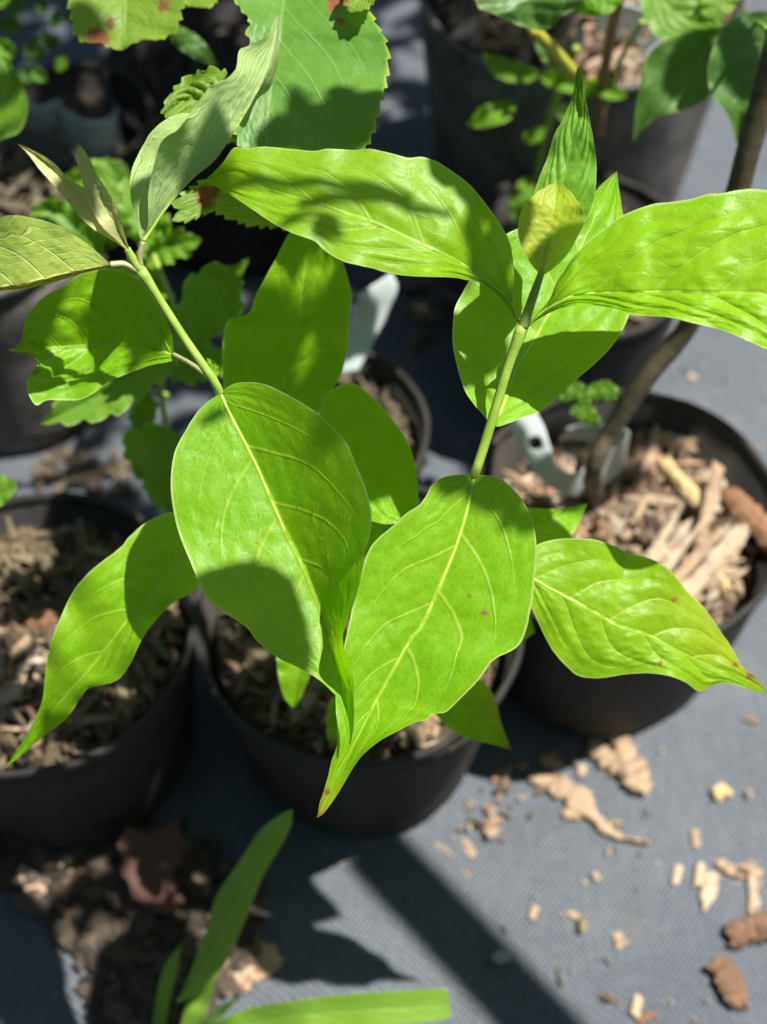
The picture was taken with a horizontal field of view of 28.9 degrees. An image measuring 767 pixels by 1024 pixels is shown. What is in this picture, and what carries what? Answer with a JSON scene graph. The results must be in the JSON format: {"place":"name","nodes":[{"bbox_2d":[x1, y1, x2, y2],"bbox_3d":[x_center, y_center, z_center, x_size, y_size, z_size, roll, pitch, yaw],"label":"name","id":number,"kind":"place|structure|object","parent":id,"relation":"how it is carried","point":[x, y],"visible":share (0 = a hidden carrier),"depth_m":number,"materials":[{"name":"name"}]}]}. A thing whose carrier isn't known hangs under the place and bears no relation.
{"place":"outdoors","nodes":[
{"label":"outdoors","id":0,"kind":"place"},
{"bbox_2d":[0,0,766,1023],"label":"ground","id":1,"kind":"structure","parent":0,"point":[330,928],"depth_m":0.89,"materials":[{"name":"grey fabric"}]},
{"bbox_2d":[0,123,105,452],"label":"nursery pot","id":2,"kind":"object","parent":1,"relation":"on","point":[22,416],"visible":0.3,"depth_m":1.00,"materials":[{"name":"grey plastic"}]},
{"bbox_2d":[0,139,67,217],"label":"bark mulch","id":3,"kind":"object","parent":2,"relation":"in","point":[21,173],"visible":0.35,"depth_m":0.98,"materials":[{"name":"brown wood"}]},
{"bbox_2d":[0,0,72,505],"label":"edge shrub","id":4,"kind":"object","parent":2,"relation":"in","point":[13,106],"visible":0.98,"depth_m":0.88,"materials":[{"name":"green plant"}]},
{"bbox_2d":[32,446,134,494],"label":"bark litter","id":5,"kind":"object","parent":1,"relation":"on","point":[86,471],"visible":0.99,"depth_m":1.03,"materials":[{"name":"brown wood"}]},
{"bbox_2d":[5,62,164,268],"bbox_3d":[-0.216,-0.234,1.092,0.113,0.148,0.114,0,56,0],"label":"nursery pot","id":6,"kind":"object","parent":1,"relation":"on","point":[84,78],"visible":0.3,"depth_m":1.07,"materials":[{"name":"black plastic"}]},
{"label":"potting soil","id":7,"kind":"object","parent":6,"relation":"in","visible":0},
{"bbox_2d":[49,89,142,159],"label":"bark mulch","id":8,"kind":"object","parent":7,"relation":"on","point":[87,109],"visible":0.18,"depth_m":1.06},
{"bbox_2d":[25,99,121,158],"bbox_3d":[-0.218,-0.266,1.029,0.067,0.038,0.023,0,56,0],"label":"plant tag","id":9,"kind":"object","parent":8,"relation":"on","point":[97,139],"visible":0.86,"depth_m":1.02,"materials":[{"name":"white plastic"}]},
{"bbox_2d":[0,492,193,848],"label":"nursery pot","id":10,"kind":"object","parent":1,"relation":"on","point":[118,785],"visible":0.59,"depth_m":0.83,"materials":[{"name":"black plastic"}]},
{"bbox_2d":[0,516,186,769],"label":"bark mulch","id":11,"kind":"object","parent":10,"relation":"in","point":[133,688],"visible":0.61,"depth_m":0.81,"materials":[{"name":"wood"}]},
{"bbox_2d":[0,628,38,659],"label":"wood splinter","id":12,"kind":"object","parent":11,"relation":"on","point":[21,646],"visible":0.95,"depth_m":0.80,"materials":[{"name":"beige wood"}]},
{"bbox_2d":[16,674,42,691],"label":"wood splinter","id":13,"kind":"object","parent":11,"relation":"on","point":[38,685],"visible":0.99,"depth_m":0.79,"materials":[{"name":"brown wood"}]},
{"bbox_2d":[23,537,54,577],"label":"wood splinter","id":14,"kind":"object","parent":11,"relation":"on","point":[42,563],"visible":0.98,"depth_m":0.83,"materials":[{"name":"beige wood"}]},
{"bbox_2d":[20,608,61,628],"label":"wood splinter","id":15,"kind":"object","parent":11,"relation":"on","point":[46,618],"visible":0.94,"depth_m":0.81,"materials":[{"name":"brown wood"}]},
{"bbox_2d":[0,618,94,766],"bbox_3d":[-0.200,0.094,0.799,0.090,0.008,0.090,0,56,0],"label":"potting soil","id":16,"kind":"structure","parent":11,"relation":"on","point":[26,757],"depth_m":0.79,"materials":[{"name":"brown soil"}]},
{"bbox_2d":[0,816,268,1023],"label":"bark litter","id":17,"kind":"object","parent":1,"relation":"on","point":[132,1000],"visible":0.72,"depth_m":0.86,"materials":[{"name":"brown wood"}]},
{"bbox_2d":[117,818,192,913],"bbox_3d":[-0.129,0.203,0.848,0.042,0.020,0.050,-11,57,-7],"label":"dead leaf","id":18,"kind":"object","parent":17,"relation":"on","point":[152,859],"visible":1,"depth_m":0.85,"materials":[{"name":"brown plant"}]},
{"bbox_2d":[29,156,248,512],"bbox_3d":[-0.128,-0.063,0.832,0.116,0.294,0.219,-14,57,-9],"label":"leafy plant","id":19,"kind":"object","parent":1,"relation":"on","point":[208,307],"visible":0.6,"depth_m":0.73,"materials":[{"name":"green plant"}]},
{"bbox_2d":[102,0,288,274],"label":"nursery pot","id":20,"kind":"object","parent":1,"relation":"on","point":[223,241],"visible":0.18,"depth_m":1.11,"materials":[{"name":"black plastic"}]},
{"bbox_2d":[122,29,235,125],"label":"potting soil","id":21,"kind":"structure","parent":20,"relation":"in","point":[170,51],"depth_m":1.10,"materials":[{"name":"black soil"}]},
{"bbox_2d":[123,18,249,143],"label":"bark mulch","id":22,"kind":"object","parent":21,"relation":"on","point":[157,73],"visible":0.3,"depth_m":1.09,"materials":[{"name":"wood"}]},
{"bbox_2d":[67,0,390,230],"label":"toothed shrub","id":23,"kind":"object","parent":22,"relation":"on","point":[327,88],"visible":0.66,"depth_m":0.57,"materials":[{"name":"green plant"}]},
{"bbox_2d":[219,941,284,995],"bbox_3d":[-0.078,0.260,0.847,0.044,0.005,0.032,0,56,0],"label":"dried leaf","id":24,"kind":"object","parent":1,"relation":"on","point":[269,959],"visible":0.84,"depth_m":0.84,"materials":[{"name":"beige plant"}]},
{"bbox_2d":[153,809,450,1023],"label":"grass tuft","id":25,"kind":"object","parent":1,"relation":"on","point":[233,901],"visible":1,"depth_m":0.75,"materials":[{"name":"green plant"}]},
{"bbox_2d":[193,485,523,836],"bbox_3d":[-0.014,0.095,0.869,0.182,0.148,0.184,0,56,0],"label":"nursery pot","id":26,"kind":"object","parent":1,"relation":"on","point":[382,797],"visible":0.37,"depth_m":0.82,"materials":[{"name":"black plastic"}]},
{"bbox_2d":[214,556,501,760],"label":"bark mulch","id":27,"kind":"object","parent":26,"relation":"in","point":[260,673],"visible":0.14,"depth_m":0.80,"materials":[{"name":"bark"},{"name":"wood chips"}]},
{"bbox_2d":[288,677,319,721],"bbox_3d":[-0.035,0.093,0.796,0.044,0.024,0.012,-39,64,-23],"label":"wood splinter","id":28,"kind":"object","parent":27,"relation":"on","point":[308,697],"visible":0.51,"depth_m":0.79,"materials":[{"name":"wood"}]},
{"bbox_2d":[0,15,766,816],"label":"dogwood plant","id":29,"kind":"object","parent":27,"relation":"on","point":[292,507],"visible":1,"depth_m":0.53,"materials":[{"name":"green plant"}]},
{"bbox_2d":[387,722,451,752],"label":"potting soil","id":30,"kind":"structure","parent":27,"relation":"on","point":[410,748],"depth_m":0.79,"materials":[{"name":"brown soil"}]},
{"bbox_2d":[390,713,446,750],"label":"bark mulch","id":31,"kind":"object","parent":30,"relation":"on","point":[417,731],"visible":0.34,"depth_m":0.78,"materials":[{"name":"beige wood"}]},
{"bbox_2d":[425,736,470,756],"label":"wood splinter","id":32,"kind":"object","parent":26,"relation":"in","point":[464,740],"visible":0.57,"depth_m":0.78,"materials":[{"name":"grey wood"}]},
{"bbox_2d":[343,351,429,484],"bbox_3d":[-0.039,-0.013,0.949,0.134,0.138,0.135,0,56,0],"label":"nursery pot","id":33,"kind":"object","parent":1,"relation":"on","point":[384,371],"visible":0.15,"depth_m":0.92,"materials":[{"name":"black plastic"}]},
{"bbox_2d":[318,372,417,461],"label":"bark mulch","id":34,"kind":"object","parent":33,"relation":"in","point":[372,390],"visible":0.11,"depth_m":0.92,"materials":[{"name":"brown wood"}]},
{"bbox_2d":[342,273,397,372],"bbox_3d":[-0.012,-0.111,0.870,0.016,0.054,0.044,37,64,22],"label":"plant tag","id":35,"kind":"object","parent":33,"relation":"in","point":[368,316],"visible":0.84,"depth_m":0.87,"materials":[{"name":"white plastic"}]},
{"bbox_2d":[395,275,462,350],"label":"bark litter","id":36,"kind":"object","parent":1,"relation":"on","point":[426,313],"visible":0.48,"depth_m":1.12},
{"bbox_2d":[491,949,510,964],"bbox_3d":[0.067,0.254,0.849,0.011,0.007,0.009,15,57,10],"label":"pebble","id":37,"kind":"object","parent":1,"relation":"on","point":[501,956],"visible":1,"depth_m":0.85,"materials":[{"name":"grey stone"}]},
{"bbox_2d":[433,733,630,858],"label":"bark litter","id":38,"kind":"object","parent":1,"relation":"on","point":[491,822],"visible":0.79,"depth_m":0.91,"materials":[{"name":"brown wood"}]},
{"bbox_2d":[528,905,538,919],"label":"wood chip","id":39,"kind":"object","parent":1,"relation":"on","point":[533,913],"visible":1,"depth_m":0.86,"materials":[{"name":"beige wood"}]},
{"bbox_2d":[322,749,755,1006],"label":"bark litter","id":40,"kind":"object","parent":1,"relation":"on","point":[488,807],"visible":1,"depth_m":0.88,"materials":[{"name":"brown wood"}]},
{"bbox_2d":[462,171,674,423],"bbox_3d":[0.128,-0.138,1.039,0.158,0.128,0.157,0,56,0],"label":"nursery pot","id":41,"kind":"object","parent":1,"relation":"on","point":[623,360],"visible":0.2,"depth_m":0.99,"materials":[{"name":"black plastic"}]},
{"bbox_2d":[466,0,644,222],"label":"red stemmed shrub","id":42,"kind":"object","parent":41,"relation":"in","point":[535,18],"visible":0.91,"depth_m":0.85,"materials":[{"name":"green plant"}]},
{"bbox_2d":[497,208,656,330],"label":"bark mulch","id":43,"kind":"object","parent":41,"relation":"in","point":[509,225],"visible":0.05,"depth_m":1.02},
{"bbox_2d":[562,808,581,819],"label":"wood chip","id":44,"kind":"object","parent":1,"relation":"on","point":[570,813],"visible":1,"depth_m":0.90,"materials":[{"name":"beige wood"}]},
{"bbox_2d":[567,910,586,928],"bbox_3d":[0.112,0.237,0.864,0.011,0.002,0.012,0,56,0],"label":"wood chip","id":45,"kind":"object","parent":1,"relation":"on","point":[575,916],"visible":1,"depth_m":0.86,"materials":[{"name":"beige wood"}]},
{"bbox_2d":[576,764,587,776],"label":"wood chip","id":46,"kind":"object","parent":1,"relation":"on","point":[581,770],"visible":1,"depth_m":0.91,"materials":[{"name":"beige wood"}]},
{"bbox_2d":[418,0,748,201],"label":"nursery pot","id":47,"kind":"object","parent":1,"relation":"on","point":[464,84],"visible":0.39,"depth_m":1.02,"materials":[{"name":"black plastic"}]},
{"bbox_2d":[427,0,731,84],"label":"bark mulch","id":48,"kind":"object","parent":47,"relation":"in","point":[472,26],"visible":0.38,"depth_m":0.98,"materials":[{"name":"brown wood"}]},
{"bbox_2d":[593,2,665,63],"bbox_3d":[0.161,-0.311,0.966,0.048,0.033,0.022,0,56,0],"label":"plant tag","id":49,"kind":"object","parent":48,"relation":"in","point":[632,16],"visible":0.5,"depth_m":0.97,"materials":[{"name":"white plastic"}]},
{"bbox_2d":[526,772,648,844],"bbox_3d":[0.125,0.179,0.900,0.082,0.006,0.018,34,62,20],"label":"bark piece","id":50,"kind":"object","parent":1,"relation":"on","point":[580,799],"visible":1,"depth_m":0.90,"materials":[{"name":"wood bark"}]},
{"bbox_2d":[592,871,600,880],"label":"chip","id":51,"kind":"object","parent":1,"relation":"on","point":[595,875],"visible":1,"depth_m":0.88,"materials":[{"name":"beige wood"}]},
{"bbox_2d":[587,739,618,775],"bbox_3d":[0.137,0.151,0.918,0.016,0.008,0.025,-27,60,-17],"label":"bark piece","id":52,"kind":"object","parent":1,"relation":"on","point":[601,754],"visible":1,"depth_m":0.92,"materials":[{"name":"beige wood"}]},
{"bbox_2d":[458,717,758,1020],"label":"bark litter","id":53,"kind":"object","parent":1,"relation":"on","point":[607,997],"visible":1,"depth_m":0.87,"materials":[{"name":"wood"}]},
{"bbox_2d":[613,931,627,949],"bbox_3d":[0.137,0.247,0.857,0.009,0.003,0.011,0,56,0],"label":"wood chip","id":54,"kind":"object","parent":1,"relation":"on","point":[620,941],"visible":1,"depth_m":0.86,"materials":[{"name":"beige wood"}]},
{"bbox_2d":[480,389,766,737],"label":"nursery pot","id":55,"kind":"object","parent":1,"relation":"on","point":[548,685],"visible":0.33,"depth_m":0.89,"materials":[{"name":"black plastic"}]},
{"bbox_2d":[559,380,618,425],"bbox_3d":[0.121,-0.053,0.840,0.028,0.126,0.086,21,59,14],"label":"weed seedling","id":56,"kind":"object","parent":55,"relation":"in","point":[584,411],"visible":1,"depth_m":0.78,"materials":[{"name":"green plant"}]},
{"bbox_2d":[502,423,759,625],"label":"bark mulch","id":57,"kind":"object","parent":55,"relation":"in","point":[660,491],"visible":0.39,"depth_m":0.87,"materials":[{"name":"brown wood"}]},
{"bbox_2d":[510,413,628,496],"bbox_3d":[0.106,-0.038,0.856,0.075,0.050,0.042,0,56,0],"label":"plant tag","id":58,"kind":"object","parent":57,"relation":"on","point":[547,470],"visible":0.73,"depth_m":0.85,"materials":[{"name":"white plastic"}]},
{"bbox_2d":[620,497,647,542],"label":"wood splinter","id":59,"kind":"object","parent":57,"relation":"on","point":[627,534],"visible":1,"depth_m":0.85,"materials":[{"name":"beige wood"}]},
{"bbox_2d":[643,505,681,560],"bbox_3d":[0.155,0.018,0.832,0.011,0.027,0.046,35,63,21],"label":"wood splinter","id":60,"kind":"object","parent":57,"relation":"on","point":[655,549],"visible":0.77,"depth_m":0.83,"materials":[{"name":"beige wood"}]},
{"bbox_2d":[645,429,698,454],"bbox_3d":[0.175,-0.043,0.900,0.035,0.010,0.009,22,59,14],"label":"wood splinter","id":61,"kind":"object","parent":57,"relation":"on","point":[670,440],"visible":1,"depth_m":0.90,"materials":[{"name":"brown wood"}]},
{"bbox_2d":[583,0,766,513],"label":"heart leaved sapling","id":62,"kind":"object","parent":57,"relation":"on","point":[699,54],"visible":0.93,"depth_m":0.74,"materials":[{"name":"green plant"}]},
{"bbox_2d":[656,456,704,513],"bbox_3d":[0.177,-0.016,0.874,0.010,0.016,0.053,-23,59,-15],"label":"wood splinter","id":63,"kind":"object","parent":57,"relation":"on","point":[692,494],"visible":1,"depth_m":0.87,"materials":[{"name":"beige wood"}]},
{"bbox_2d":[661,515,708,569],"bbox_3d":[0.166,0.021,0.836,0.007,0.020,0.048,37,63,22],"label":"wood splinter","id":64,"kind":"object","parent":57,"relation":"on","point":[669,562],"visible":0.79,"depth_m":0.83,"materials":[{"name":"beige wood"}]},
{"bbox_2d":[673,528,725,582],"bbox_3d":[0.172,0.029,0.833,0.056,0.017,0.009,-37,64,-22],"label":"wood splinter","id":65,"kind":"object","parent":57,"relation":"on","point":[695,559],"visible":0.73,"depth_m":0.83,"materials":[{"name":"beige wood"}]},
{"bbox_2d":[693,460,724,546],"bbox_3d":[0.188,-0.004,0.855,0.008,0.018,0.052,14,57,9],"label":"wood splinter","id":66,"kind":"object","parent":57,"relation":"on","point":[711,493],"visible":0.99,"depth_m":0.85,"materials":[{"name":"beige wood"}]},
{"bbox_2d":[681,521,748,597],"bbox_3d":[0.179,0.033,0.824,0.070,0.027,0.011,-39,64,-23],"label":"wood splinter","id":67,"kind":"object","parent":57,"relation":"on","point":[725,549],"visible":0.76,"depth_m":0.82,"materials":[{"name":"beige wood"}]},
{"bbox_2d":[700,563,733,594],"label":"wood splinter","id":68,"kind":"object","parent":57,"relation":"on","point":[724,585],"visible":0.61,"depth_m":0.84,"materials":[{"name":"beige wood"}]},
{"bbox_2d":[720,486,766,551],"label":"bark piece","id":69,"kind":"object","parent":57,"relation":"on","point":[744,507],"visible":0.93,"depth_m":0.86,"materials":[{"name":"brown wood"}]},
{"bbox_2d":[608,733,653,796],"bbox_3d":[0.149,0.152,0.916,0.022,0.010,0.052,-24,59,-15],"label":"bark piece","id":70,"kind":"object","parent":1,"relation":"on","point":[632,774],"visible":0.89,"depth_m":0.91,"materials":[{"name":"beige wood"}]},
{"bbox_2d":[630,994,643,1018],"bbox_3d":[0.142,0.278,0.835,0.008,0.004,0.014,0,56,0],"label":"wood chip","id":71,"kind":"object","parent":1,"relation":"on","point":[637,1004],"visible":1,"depth_m":0.83,"materials":[{"name":"beige wood"}]},
{"bbox_2d":[636,1011,658,1023],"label":"wood chip","id":72,"kind":"object","parent":1,"relation":"on","point":[646,1016],"visible":1,"depth_m":0.83,"materials":[{"name":"brown plant"}]},
{"bbox_2d":[672,864,683,885],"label":"wood chip","id":73,"kind":"object","parent":1,"relation":"on","point":[677,873],"visible":1,"depth_m":0.88,"materials":[{"name":"beige wood"}]},
{"bbox_2d":[690,828,700,848],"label":"wood chip","id":74,"kind":"object","parent":1,"relation":"on","point":[695,839],"visible":1,"depth_m":0.89,"materials":[{"name":"beige wood"}]},
{"bbox_2d":[694,862,705,887],"bbox_3d":[0.187,0.214,0.878,0.008,0.004,0.016,0,56,0],"label":"wood chip","id":75,"kind":"object","parent":1,"relation":"on","point":[699,871],"visible":1,"depth_m":0.88,"materials":[{"name":"beige wood"}]},
{"bbox_2d":[700,870,718,911],"bbox_3d":[0.191,0.223,0.872,0.010,0.004,0.027,13,57,8],"label":"wood chip","id":76,"kind":"object","parent":1,"relation":"on","point":[708,895],"visible":1,"depth_m":0.87,"materials":[{"name":"beige wood"}]},
{"bbox_2d":[669,353,765,449],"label":"bark litter","id":77,"kind":"object","parent":1,"relation":"on","point":[691,377],"visible":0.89,"depth_m":1.09,"materials":[{"name":"brown wood"}]},
{"bbox_2d":[711,783,731,802],"bbox_3d":[0.206,0.171,0.905,0.012,0.007,0.012,-32,62,-20],"label":"wood chip","id":78,"kind":"object","parent":1,"relation":"on","point":[720,791],"visible":1,"depth_m":0.90,"materials":[{"name":"beige wood"}]},
{"bbox_2d":[706,955,748,1011],"bbox_3d":[0.196,0.266,0.840,0.018,0.009,0.032,-22,59,-14],"label":"bark piece","id":79,"kind":"object","parent":1,"relation":"on","point":[729,980],"visible":1,"depth_m":0.84,"materials":[{"name":"brown wood"}]},
{"bbox_2d":[716,859,762,879],"bbox_3d":[0.211,0.211,0.880,0.028,0.004,0.013,0,56,0],"label":"wood chip","id":80,"kind":"object","parent":1,"relation":"on","point":[730,870],"visible":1,"depth_m":0.88,"materials":[{"name":"beige wood"}]},
{"bbox_2d":[724,910,766,948],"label":"bark piece","id":81,"kind":"object","parent":1,"relation":"on","point":[750,928],"visible":1,"depth_m":0.85,"materials":[{"name":"brown wood"}]},
{"bbox_2d":[735,852,766,911],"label":"bark litter","id":82,"kind":"object","parent":1,"relation":"on","point":[759,884],"visible":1,"depth_m":0.87,"materials":[{"name":"brown wood"}]},
{"bbox_2d":[748,877,760,914],"bbox_3d":[0.216,0.225,0.871,0.008,0.004,0.026,0,56,0],"label":"wood chip","id":83,"kind":"object","parent":1,"relation":"on","point":[754,900],"visible":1,"depth_m":0.87,"materials":[{"name":"beige wood"}]}
]}

